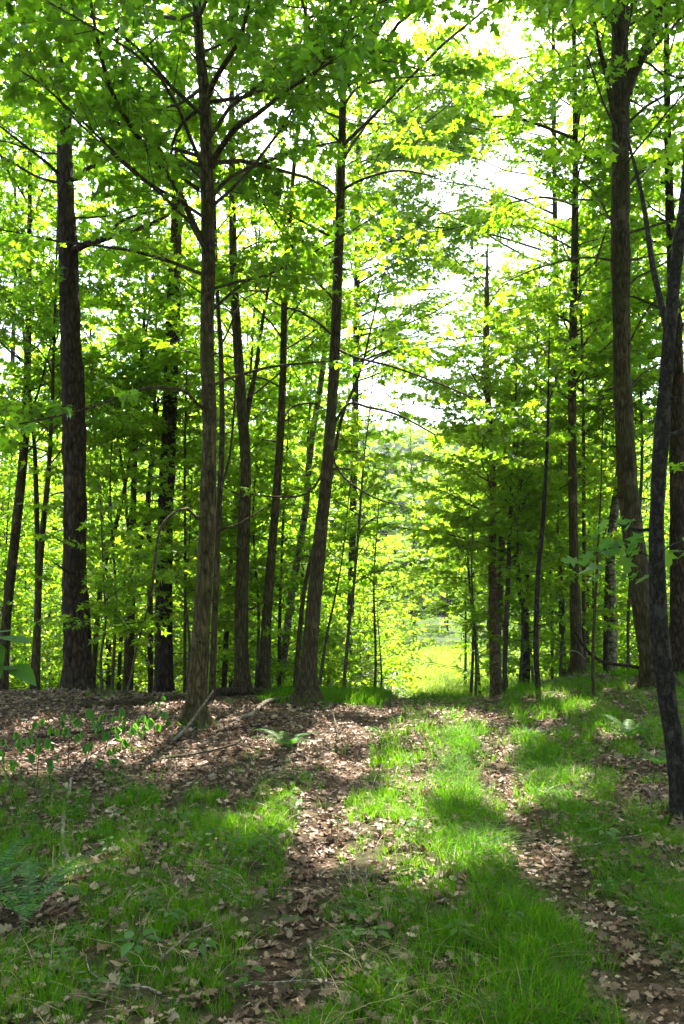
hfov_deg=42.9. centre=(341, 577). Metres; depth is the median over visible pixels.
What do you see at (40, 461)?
woodland tree
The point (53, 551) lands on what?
young tree
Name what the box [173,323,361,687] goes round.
young tree
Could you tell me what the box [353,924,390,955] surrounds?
seedling
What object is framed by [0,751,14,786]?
limp sapling
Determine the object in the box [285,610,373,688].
flowering shrub
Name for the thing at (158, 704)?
limp sapling
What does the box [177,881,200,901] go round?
seedling
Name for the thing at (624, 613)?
young tree
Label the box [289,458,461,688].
hemlock sapling
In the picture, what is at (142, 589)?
young tree
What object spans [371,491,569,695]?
hemlock sapling
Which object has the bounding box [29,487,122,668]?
young tree
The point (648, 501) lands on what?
young tree
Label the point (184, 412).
woodland tree
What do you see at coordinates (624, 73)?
oak tree
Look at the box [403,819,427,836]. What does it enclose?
seedling
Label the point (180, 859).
seedling
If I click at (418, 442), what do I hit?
wood
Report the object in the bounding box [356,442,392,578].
woodland tree
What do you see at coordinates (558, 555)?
sapling
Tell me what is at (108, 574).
young tree
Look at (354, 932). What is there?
seedling
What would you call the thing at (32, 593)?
young tree
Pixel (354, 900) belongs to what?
seedling
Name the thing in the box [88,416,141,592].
woodland tree
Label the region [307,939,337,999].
twig
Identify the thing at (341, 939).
seedling
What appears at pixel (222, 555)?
young tree
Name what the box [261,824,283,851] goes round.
seedling
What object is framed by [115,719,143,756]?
limp sapling
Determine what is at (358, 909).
seedling
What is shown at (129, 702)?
fallen log
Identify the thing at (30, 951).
twig
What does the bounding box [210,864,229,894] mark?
seedling
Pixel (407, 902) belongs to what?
seedling
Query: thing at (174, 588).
young tree
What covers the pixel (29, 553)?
young tree
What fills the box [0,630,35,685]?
broadleaf shrub
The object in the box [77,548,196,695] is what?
sapling
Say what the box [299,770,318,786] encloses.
seedling
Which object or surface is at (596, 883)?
seedling
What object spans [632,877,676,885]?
twig
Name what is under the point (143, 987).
twig
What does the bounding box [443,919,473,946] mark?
seedling
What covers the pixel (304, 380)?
woodland tree
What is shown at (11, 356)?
woodland tree
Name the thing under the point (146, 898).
seedling
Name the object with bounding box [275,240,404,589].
woodland tree
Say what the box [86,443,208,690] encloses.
young tree
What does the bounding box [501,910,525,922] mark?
seedling
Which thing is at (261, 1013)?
fallen stick
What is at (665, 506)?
young tree
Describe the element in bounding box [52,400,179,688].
young tree
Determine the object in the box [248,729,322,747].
fern
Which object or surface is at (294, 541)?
young tree
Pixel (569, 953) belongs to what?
twig
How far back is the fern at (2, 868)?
4.43 m
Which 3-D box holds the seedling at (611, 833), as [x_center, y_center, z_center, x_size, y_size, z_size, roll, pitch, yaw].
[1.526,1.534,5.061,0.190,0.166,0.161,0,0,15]
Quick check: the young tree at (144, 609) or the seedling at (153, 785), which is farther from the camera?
the young tree at (144, 609)
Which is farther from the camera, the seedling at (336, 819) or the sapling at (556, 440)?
the sapling at (556, 440)
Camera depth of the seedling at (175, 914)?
3.88 m
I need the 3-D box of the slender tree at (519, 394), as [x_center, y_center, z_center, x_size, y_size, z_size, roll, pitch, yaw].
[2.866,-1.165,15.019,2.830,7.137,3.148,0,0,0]
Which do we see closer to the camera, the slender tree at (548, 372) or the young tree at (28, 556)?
the slender tree at (548, 372)
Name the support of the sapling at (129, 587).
on the ground at (318, 932)
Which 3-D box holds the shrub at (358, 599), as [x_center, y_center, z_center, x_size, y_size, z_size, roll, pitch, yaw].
[0.300,1.913,18.794,2.810,3.781,2.936,0,0,0]
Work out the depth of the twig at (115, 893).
4.32 m
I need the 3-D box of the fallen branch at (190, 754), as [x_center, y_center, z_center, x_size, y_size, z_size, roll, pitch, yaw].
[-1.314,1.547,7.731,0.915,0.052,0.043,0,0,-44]
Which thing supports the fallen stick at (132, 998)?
on the ground at (318, 932)
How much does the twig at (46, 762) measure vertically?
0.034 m
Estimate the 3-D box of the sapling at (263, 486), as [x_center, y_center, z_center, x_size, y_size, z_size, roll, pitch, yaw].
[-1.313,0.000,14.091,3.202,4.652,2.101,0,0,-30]
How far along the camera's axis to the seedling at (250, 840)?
4.89 m
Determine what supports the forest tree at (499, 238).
on the ground at (318, 932)
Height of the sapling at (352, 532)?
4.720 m
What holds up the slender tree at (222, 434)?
on the ground at (318, 932)
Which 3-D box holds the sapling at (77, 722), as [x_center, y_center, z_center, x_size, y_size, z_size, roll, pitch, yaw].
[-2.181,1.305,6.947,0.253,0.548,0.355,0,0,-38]
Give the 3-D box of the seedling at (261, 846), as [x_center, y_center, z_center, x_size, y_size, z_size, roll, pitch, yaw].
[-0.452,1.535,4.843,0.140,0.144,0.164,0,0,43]
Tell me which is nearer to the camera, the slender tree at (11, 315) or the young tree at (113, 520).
the slender tree at (11, 315)
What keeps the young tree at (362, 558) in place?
on the ground at (318, 932)
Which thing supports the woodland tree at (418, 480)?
on the ground at (318, 932)
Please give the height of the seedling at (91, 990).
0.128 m
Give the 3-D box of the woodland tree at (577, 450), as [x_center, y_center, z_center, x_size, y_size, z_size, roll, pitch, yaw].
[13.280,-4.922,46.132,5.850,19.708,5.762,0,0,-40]
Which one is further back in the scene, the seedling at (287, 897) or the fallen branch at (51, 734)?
the fallen branch at (51, 734)
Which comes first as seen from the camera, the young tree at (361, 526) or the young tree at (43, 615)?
the young tree at (43, 615)
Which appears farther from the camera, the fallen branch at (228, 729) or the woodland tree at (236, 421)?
the woodland tree at (236, 421)
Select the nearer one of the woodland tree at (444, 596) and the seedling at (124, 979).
the seedling at (124, 979)
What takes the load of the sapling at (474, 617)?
on the ground at (318, 932)
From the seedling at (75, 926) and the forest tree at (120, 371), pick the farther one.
the forest tree at (120, 371)
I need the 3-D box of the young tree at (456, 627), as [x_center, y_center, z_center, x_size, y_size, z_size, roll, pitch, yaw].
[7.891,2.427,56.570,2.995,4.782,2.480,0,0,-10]
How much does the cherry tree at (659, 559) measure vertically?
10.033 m
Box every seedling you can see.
[26,814,48,833]
[32,943,66,971]
[34,964,56,991]
[40,782,60,798]
[51,946,75,976]
[62,925,79,946]
[66,801,81,814]
[77,971,107,1001]
[85,917,105,944]
[97,836,116,862]
[106,808,121,831]
[110,929,162,969]
[114,970,134,995]
[135,885,159,911]
[142,782,154,800]
[145,896,161,916]
[154,908,183,923]
[164,811,193,829]
[168,852,193,869]
[168,911,188,921]
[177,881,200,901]
[186,937,218,966]
[193,833,217,855]
[202,827,225,840]
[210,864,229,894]
[219,833,240,863]
[230,956,264,998]
[231,893,248,912]
[240,832,268,860]
[247,839,275,857]
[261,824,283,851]
[278,892,294,904]
[278,914,303,932]
[287,796,306,819]
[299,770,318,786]
[329,813,346,836]
[333,863,346,879]
[333,928,351,957]
[338,896,357,907]
[338,924,357,947]
[345,900,375,930]
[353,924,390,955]
[376,967,405,1000]
[387,896,416,922]
[401,867,428,884]
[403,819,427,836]
[403,871,420,887]
[411,896,426,913]
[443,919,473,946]
[479,836,503,850]
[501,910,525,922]
[575,811,593,822]
[589,828,621,844]
[593,879,613,888]
[614,857,625,876]
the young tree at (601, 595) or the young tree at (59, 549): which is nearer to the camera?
the young tree at (601, 595)
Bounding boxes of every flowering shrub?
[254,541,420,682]
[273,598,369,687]
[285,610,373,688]
[304,570,422,696]
[324,531,450,692]
[336,622,412,697]
[340,578,430,688]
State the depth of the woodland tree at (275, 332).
37.85 m
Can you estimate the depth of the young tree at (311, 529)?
21.44 m
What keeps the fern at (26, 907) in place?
on the ground at (318, 932)
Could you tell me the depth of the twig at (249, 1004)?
3.29 m
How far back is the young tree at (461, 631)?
53.31 m
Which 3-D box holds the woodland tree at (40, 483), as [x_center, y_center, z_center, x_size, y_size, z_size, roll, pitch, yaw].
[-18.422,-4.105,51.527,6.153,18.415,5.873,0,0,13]
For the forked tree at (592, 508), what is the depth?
16.29 m
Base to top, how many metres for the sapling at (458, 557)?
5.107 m
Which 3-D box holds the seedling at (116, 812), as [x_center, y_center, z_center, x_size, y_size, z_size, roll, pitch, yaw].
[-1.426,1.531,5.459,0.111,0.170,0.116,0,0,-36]
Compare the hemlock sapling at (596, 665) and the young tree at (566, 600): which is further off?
the young tree at (566, 600)
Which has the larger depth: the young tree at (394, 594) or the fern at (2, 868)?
the young tree at (394, 594)
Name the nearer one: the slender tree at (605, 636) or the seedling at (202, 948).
the seedling at (202, 948)
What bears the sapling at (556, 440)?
on the ground at (318, 932)
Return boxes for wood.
[60,420,669,614]
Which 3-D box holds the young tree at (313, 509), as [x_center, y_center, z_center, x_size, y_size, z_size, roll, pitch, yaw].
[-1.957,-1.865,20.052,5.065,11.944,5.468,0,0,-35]
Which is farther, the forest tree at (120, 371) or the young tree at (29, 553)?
the young tree at (29, 553)
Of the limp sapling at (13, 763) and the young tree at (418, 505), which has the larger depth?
the young tree at (418, 505)
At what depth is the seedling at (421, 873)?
4.45 m
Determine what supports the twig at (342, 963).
on the ground at (318, 932)
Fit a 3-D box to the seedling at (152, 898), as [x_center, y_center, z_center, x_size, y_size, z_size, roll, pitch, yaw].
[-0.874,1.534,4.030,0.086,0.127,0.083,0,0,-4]
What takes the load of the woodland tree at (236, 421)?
on the ground at (318, 932)
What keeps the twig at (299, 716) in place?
on the ground at (318, 932)
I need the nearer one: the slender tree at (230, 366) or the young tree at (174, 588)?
the slender tree at (230, 366)
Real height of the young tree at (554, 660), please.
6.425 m
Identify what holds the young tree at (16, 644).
on the ground at (318, 932)
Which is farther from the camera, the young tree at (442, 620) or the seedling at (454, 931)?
the young tree at (442, 620)
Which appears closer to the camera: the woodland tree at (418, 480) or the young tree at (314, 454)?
the young tree at (314, 454)
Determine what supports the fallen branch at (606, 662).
on the ground at (318, 932)
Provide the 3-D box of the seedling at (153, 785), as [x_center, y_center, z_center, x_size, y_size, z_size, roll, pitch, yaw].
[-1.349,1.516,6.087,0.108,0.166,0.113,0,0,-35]
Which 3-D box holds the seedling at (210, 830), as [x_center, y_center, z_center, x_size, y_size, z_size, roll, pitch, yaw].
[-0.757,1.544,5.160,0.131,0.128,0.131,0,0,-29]
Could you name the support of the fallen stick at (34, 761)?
on the ground at (318, 932)
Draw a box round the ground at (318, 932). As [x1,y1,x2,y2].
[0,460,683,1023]
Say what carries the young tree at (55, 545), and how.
on the ground at (318, 932)
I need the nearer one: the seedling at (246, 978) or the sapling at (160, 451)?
the seedling at (246, 978)
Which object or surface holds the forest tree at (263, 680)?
on the ground at (318, 932)
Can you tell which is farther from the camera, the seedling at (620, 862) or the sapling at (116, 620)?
the sapling at (116, 620)
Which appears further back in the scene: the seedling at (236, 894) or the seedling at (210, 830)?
the seedling at (210, 830)
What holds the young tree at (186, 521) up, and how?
on the ground at (318, 932)
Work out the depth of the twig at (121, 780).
6.56 m
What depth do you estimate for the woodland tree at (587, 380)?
53.02 m
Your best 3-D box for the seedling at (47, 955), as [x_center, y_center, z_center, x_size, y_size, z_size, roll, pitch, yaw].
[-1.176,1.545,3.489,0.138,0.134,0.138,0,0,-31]
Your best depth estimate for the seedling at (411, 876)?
4.44 m
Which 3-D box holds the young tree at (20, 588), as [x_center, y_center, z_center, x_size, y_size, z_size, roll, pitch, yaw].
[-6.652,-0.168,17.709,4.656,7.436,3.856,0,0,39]
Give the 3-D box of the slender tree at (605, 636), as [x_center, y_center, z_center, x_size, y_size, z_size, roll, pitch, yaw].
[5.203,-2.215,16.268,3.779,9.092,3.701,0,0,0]
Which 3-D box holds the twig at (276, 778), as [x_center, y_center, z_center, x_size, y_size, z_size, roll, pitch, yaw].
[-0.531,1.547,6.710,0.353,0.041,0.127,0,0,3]
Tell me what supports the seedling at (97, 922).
on the ground at (318, 932)
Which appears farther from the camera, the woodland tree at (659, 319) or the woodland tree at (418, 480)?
the woodland tree at (418, 480)
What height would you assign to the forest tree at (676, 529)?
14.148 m
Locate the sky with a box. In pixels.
[0,0,683,460]
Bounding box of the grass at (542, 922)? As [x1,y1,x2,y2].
[0,642,683,1023]
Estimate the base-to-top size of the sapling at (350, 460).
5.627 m
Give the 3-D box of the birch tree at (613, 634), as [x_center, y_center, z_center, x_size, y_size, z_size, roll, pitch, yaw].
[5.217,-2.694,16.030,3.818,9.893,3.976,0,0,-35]
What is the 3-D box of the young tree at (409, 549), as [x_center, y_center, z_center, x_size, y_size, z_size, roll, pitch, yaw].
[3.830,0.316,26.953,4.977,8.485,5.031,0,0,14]
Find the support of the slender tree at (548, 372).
on the ground at (318, 932)
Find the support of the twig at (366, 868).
on the ground at (318, 932)
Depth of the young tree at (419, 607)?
55.84 m
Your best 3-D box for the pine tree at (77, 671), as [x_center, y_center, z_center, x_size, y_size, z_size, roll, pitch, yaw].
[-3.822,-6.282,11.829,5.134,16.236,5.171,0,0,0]
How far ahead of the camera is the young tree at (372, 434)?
18.04 m
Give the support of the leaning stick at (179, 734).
on the ground at (318, 932)
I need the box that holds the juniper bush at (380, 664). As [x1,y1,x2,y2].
[339,597,415,697]
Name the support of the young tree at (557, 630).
on the ground at (318, 932)
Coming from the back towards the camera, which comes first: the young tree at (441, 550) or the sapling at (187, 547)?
the young tree at (441, 550)
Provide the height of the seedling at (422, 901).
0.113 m
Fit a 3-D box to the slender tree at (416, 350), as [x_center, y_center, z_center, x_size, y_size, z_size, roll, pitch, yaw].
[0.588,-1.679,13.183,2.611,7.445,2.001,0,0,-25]
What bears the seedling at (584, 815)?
on the ground at (318, 932)
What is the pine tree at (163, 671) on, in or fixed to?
on the ground at (318, 932)
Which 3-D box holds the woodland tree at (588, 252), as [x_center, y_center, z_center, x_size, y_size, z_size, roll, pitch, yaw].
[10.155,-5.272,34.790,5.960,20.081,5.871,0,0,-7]
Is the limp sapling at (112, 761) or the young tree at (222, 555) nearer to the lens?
the limp sapling at (112, 761)
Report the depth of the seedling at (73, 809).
5.69 m
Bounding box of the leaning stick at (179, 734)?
[171,690,213,742]
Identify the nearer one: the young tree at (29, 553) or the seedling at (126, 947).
the seedling at (126, 947)
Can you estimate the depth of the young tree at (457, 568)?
36.91 m
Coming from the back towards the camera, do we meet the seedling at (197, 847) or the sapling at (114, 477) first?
the sapling at (114, 477)
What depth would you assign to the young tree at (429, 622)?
59.40 m
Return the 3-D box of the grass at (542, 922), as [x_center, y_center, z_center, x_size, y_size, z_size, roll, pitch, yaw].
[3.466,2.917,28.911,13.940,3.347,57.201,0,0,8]
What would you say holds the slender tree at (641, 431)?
on the ground at (318, 932)
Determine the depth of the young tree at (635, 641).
21.03 m
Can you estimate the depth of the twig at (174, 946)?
3.76 m
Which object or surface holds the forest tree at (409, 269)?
on the ground at (318, 932)
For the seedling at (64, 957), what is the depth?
3.43 m
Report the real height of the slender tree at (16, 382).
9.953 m
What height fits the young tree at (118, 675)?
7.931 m
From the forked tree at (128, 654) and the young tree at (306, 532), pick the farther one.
the young tree at (306, 532)
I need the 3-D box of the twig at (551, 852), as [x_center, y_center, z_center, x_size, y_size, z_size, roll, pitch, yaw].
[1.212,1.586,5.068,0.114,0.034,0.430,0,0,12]
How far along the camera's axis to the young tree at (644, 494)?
19.89 m
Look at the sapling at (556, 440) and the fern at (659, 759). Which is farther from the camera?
the sapling at (556, 440)
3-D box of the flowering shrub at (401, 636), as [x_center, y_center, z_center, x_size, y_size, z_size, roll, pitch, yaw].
[0.687,2.141,23.210,3.671,4.726,3.513,0,0,16]
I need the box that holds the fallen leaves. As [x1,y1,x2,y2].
[0,672,683,1023]
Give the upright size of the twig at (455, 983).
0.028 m
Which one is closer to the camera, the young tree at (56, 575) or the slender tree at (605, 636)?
the slender tree at (605, 636)
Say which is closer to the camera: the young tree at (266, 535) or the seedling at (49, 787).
the seedling at (49, 787)
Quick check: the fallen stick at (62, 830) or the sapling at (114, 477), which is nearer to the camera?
the fallen stick at (62, 830)
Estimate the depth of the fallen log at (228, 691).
11.74 m
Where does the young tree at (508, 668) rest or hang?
on the ground at (318, 932)
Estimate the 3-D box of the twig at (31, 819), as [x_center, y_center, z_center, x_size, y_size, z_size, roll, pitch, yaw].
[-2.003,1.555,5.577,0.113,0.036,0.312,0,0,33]
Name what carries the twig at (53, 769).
on the ground at (318, 932)
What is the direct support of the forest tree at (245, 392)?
on the ground at (318, 932)
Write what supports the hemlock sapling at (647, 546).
on the ground at (318, 932)
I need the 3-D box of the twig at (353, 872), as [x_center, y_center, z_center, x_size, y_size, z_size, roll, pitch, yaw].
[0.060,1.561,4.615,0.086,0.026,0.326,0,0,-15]
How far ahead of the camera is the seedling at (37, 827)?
5.35 m
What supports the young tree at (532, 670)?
on the ground at (318, 932)
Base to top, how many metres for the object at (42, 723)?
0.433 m
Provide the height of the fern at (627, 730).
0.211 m
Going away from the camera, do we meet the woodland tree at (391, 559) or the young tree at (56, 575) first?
the young tree at (56, 575)
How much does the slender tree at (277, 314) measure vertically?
10.015 m
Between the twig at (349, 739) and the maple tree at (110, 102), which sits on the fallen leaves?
the twig at (349, 739)
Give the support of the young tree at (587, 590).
on the ground at (318, 932)
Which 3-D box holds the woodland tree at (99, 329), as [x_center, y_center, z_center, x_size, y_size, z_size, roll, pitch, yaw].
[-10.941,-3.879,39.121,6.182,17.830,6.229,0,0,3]
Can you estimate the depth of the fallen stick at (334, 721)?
9.28 m
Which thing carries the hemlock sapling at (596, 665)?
on the ground at (318, 932)
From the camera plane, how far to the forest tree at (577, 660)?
13.87 m
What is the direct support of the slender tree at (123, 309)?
on the ground at (318, 932)
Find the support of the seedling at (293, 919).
on the ground at (318, 932)
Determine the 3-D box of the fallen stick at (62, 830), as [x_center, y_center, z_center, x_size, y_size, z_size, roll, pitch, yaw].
[-1.943,1.546,6.630,0.280,0.142,3.626,0,0,-10]
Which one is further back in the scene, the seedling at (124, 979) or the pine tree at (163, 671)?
the pine tree at (163, 671)
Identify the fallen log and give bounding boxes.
[80,694,186,709]
[216,687,274,695]
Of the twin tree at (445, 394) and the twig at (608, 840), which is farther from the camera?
the twin tree at (445, 394)
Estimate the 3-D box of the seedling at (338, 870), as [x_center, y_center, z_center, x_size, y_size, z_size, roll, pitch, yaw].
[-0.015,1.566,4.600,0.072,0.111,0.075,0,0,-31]
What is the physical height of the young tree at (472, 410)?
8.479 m
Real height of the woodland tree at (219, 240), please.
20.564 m
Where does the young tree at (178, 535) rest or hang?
on the ground at (318, 932)
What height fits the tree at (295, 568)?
12.325 m
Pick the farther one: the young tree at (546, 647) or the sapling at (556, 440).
the young tree at (546, 647)
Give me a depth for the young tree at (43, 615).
27.10 m
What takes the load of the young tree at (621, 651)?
on the ground at (318, 932)
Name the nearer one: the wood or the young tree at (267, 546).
the young tree at (267, 546)
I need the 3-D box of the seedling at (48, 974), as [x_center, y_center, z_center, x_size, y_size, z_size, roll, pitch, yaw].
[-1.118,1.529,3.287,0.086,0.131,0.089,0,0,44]
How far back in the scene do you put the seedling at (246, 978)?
3.38 m
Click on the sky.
(513, 181)
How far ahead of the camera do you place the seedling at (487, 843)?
4.90 m
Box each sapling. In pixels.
[0,732,23,765]
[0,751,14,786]
[0,760,23,806]
[17,379,193,689]
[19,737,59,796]
[27,498,172,693]
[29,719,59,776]
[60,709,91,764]
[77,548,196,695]
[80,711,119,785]
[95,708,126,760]
[95,747,120,782]
[110,455,266,691]
[113,297,263,692]
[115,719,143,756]
[126,372,291,686]
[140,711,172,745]
[148,696,167,730]
[161,430,357,687]
[252,409,398,688]
[265,337,446,688]
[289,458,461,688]
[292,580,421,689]
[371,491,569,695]
[395,461,545,695]
[432,403,638,691]
[440,460,621,685]
[476,440,629,676]
[509,321,669,650]
[540,378,683,696]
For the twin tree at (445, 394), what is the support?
on the ground at (318, 932)
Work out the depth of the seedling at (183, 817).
5.38 m
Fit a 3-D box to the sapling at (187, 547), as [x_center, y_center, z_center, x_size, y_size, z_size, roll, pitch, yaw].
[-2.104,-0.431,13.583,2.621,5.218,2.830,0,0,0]
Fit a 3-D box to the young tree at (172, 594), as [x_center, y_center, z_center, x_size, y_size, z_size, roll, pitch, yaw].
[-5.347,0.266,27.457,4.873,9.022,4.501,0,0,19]
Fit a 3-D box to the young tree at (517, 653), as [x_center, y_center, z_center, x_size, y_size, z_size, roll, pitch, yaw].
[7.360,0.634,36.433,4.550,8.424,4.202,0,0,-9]
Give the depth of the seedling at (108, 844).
4.81 m
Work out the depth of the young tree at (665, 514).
23.34 m
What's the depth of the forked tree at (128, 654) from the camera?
14.86 m
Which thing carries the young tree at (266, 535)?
on the ground at (318, 932)
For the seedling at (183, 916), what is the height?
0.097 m
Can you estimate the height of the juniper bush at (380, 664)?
2.602 m
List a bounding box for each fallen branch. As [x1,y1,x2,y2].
[36,728,114,738]
[149,743,236,760]
[216,725,260,732]
[530,650,584,668]
[574,632,638,668]
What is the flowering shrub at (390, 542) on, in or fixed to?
on the ground at (318, 932)
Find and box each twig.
[3,939,61,965]
[8,815,44,826]
[15,757,67,769]
[19,765,78,770]
[56,955,162,994]
[90,774,151,787]
[93,880,142,905]
[158,918,222,961]
[213,877,245,902]
[235,995,268,1014]
[239,969,351,985]
[252,775,296,779]
[282,713,317,720]
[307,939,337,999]
[320,737,374,739]
[321,946,360,974]
[332,868,403,875]
[341,863,367,881]
[360,856,376,886]
[390,962,438,991]
[443,918,488,949]
[445,971,467,999]
[540,840,561,865]
[546,933,580,970]
[569,832,648,847]
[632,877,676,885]
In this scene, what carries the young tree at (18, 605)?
on the ground at (318, 932)
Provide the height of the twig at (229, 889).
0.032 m
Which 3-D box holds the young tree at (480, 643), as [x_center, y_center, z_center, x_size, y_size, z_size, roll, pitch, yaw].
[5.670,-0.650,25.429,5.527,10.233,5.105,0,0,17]
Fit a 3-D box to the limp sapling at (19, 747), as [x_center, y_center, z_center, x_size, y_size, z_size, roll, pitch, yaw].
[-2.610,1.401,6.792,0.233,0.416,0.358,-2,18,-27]
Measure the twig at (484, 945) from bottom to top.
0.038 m
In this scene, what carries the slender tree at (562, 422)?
on the ground at (318, 932)
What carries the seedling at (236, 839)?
on the ground at (318, 932)
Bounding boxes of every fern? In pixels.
[0,834,61,884]
[0,852,131,929]
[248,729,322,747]
[587,714,662,737]
[633,749,666,767]
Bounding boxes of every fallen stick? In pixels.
[0,759,69,773]
[60,732,121,863]
[118,993,142,1006]
[257,996,267,1018]
[329,701,338,737]
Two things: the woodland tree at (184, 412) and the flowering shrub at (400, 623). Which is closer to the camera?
the flowering shrub at (400, 623)
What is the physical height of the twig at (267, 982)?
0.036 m
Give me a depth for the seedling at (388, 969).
3.31 m
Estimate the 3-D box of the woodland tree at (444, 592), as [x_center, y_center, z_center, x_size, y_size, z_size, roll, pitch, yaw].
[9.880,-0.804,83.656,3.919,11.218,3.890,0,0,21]
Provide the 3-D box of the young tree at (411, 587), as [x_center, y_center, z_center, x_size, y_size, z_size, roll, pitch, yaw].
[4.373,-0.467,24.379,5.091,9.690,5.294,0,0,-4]
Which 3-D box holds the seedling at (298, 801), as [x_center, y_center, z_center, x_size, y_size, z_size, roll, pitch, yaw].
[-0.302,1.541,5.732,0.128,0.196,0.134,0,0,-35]
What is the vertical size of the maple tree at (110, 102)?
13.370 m
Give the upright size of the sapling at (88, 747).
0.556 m
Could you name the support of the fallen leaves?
on the ground at (318, 932)
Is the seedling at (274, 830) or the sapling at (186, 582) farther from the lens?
the sapling at (186, 582)
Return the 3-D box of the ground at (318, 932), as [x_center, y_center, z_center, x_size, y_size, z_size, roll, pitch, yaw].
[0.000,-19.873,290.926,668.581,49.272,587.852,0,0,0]
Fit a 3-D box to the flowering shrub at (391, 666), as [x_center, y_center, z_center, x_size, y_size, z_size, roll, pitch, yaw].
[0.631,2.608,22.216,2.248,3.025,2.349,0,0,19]
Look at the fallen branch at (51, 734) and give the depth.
8.21 m
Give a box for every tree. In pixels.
[0,0,200,689]
[0,0,562,729]
[0,1,252,693]
[0,41,188,690]
[0,121,102,682]
[0,132,131,689]
[0,199,224,689]
[0,259,122,660]
[0,333,134,689]
[0,358,62,586]
[0,374,62,689]
[0,401,111,689]
[0,425,103,688]
[0,431,42,686]
[0,432,98,688]
[0,458,62,679]
[0,484,62,686]
[0,549,56,674]
[23,330,208,692]
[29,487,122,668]
[32,62,259,690]
[32,521,62,670]
[37,201,260,680]
[47,182,276,691]
[50,296,146,641]
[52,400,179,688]
[53,218,305,684]
[56,441,254,691]
[58,481,176,685]
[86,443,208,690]
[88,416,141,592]
[89,0,370,687]
[91,392,256,692]
[94,0,342,701]
[103,344,306,691]
[117,0,565,687]
[117,0,565,706]
[123,446,213,682]
[128,152,348,687]
[133,466,252,690]
[135,416,291,684]
[138,233,356,687]
[139,0,226,692]
[142,311,229,603]
[145,320,336,690]
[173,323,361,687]
[177,158,348,618]
[179,258,412,689]
[216,347,263,607]
[221,173,358,562]
[227,510,321,681]
[232,405,399,685]
[241,78,438,680]
[249,1,578,686]
[252,451,372,683]
[253,276,362,559]
[253,444,377,684]
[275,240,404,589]
[277,506,326,629]
[289,448,403,641]
[293,205,477,687]
[311,478,392,661]
[318,11,663,675]
[340,222,604,696]
[347,450,404,597]
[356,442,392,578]
[370,0,683,677]
[375,428,486,682]
[377,564,409,639]
[382,411,443,639]
[383,539,430,647]
[384,448,505,695]
[393,565,433,645]
[399,400,590,688]
[410,459,497,677]
[412,0,683,819]
[416,594,443,641]
[417,359,623,583]
[420,452,592,640]
[422,303,605,691]
[427,245,648,683]
[427,522,458,623]
[428,485,459,630]
[437,572,482,637]
[444,587,470,643]
[447,398,649,678]
[451,399,628,687]
[453,597,482,645]
[454,403,604,683]
[457,264,610,690]
[464,366,637,693]
[474,518,550,675]
[489,125,683,666]
[490,0,683,691]
[493,0,683,676]
[510,495,619,674]
[512,365,669,672]
[517,411,669,669]
[518,572,567,678]
[519,196,683,669]
[520,491,623,656]
[522,233,668,671]
[533,248,639,571]
[536,155,683,673]
[542,399,669,672]
[548,380,609,634]
[550,208,668,652]
[554,490,669,676]
[561,199,667,547]
[586,239,669,635]
[596,459,669,670]
[599,499,648,654]
[615,446,669,634]
[631,335,683,647]
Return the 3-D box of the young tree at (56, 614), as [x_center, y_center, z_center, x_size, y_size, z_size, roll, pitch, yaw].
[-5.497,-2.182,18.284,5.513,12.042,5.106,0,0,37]
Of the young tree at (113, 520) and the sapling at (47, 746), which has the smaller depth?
the sapling at (47, 746)
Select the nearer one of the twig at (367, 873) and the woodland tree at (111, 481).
the twig at (367, 873)
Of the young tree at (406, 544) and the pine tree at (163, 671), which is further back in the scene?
the young tree at (406, 544)
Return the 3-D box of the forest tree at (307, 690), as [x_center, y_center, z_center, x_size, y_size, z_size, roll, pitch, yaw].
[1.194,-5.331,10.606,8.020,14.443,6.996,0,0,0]

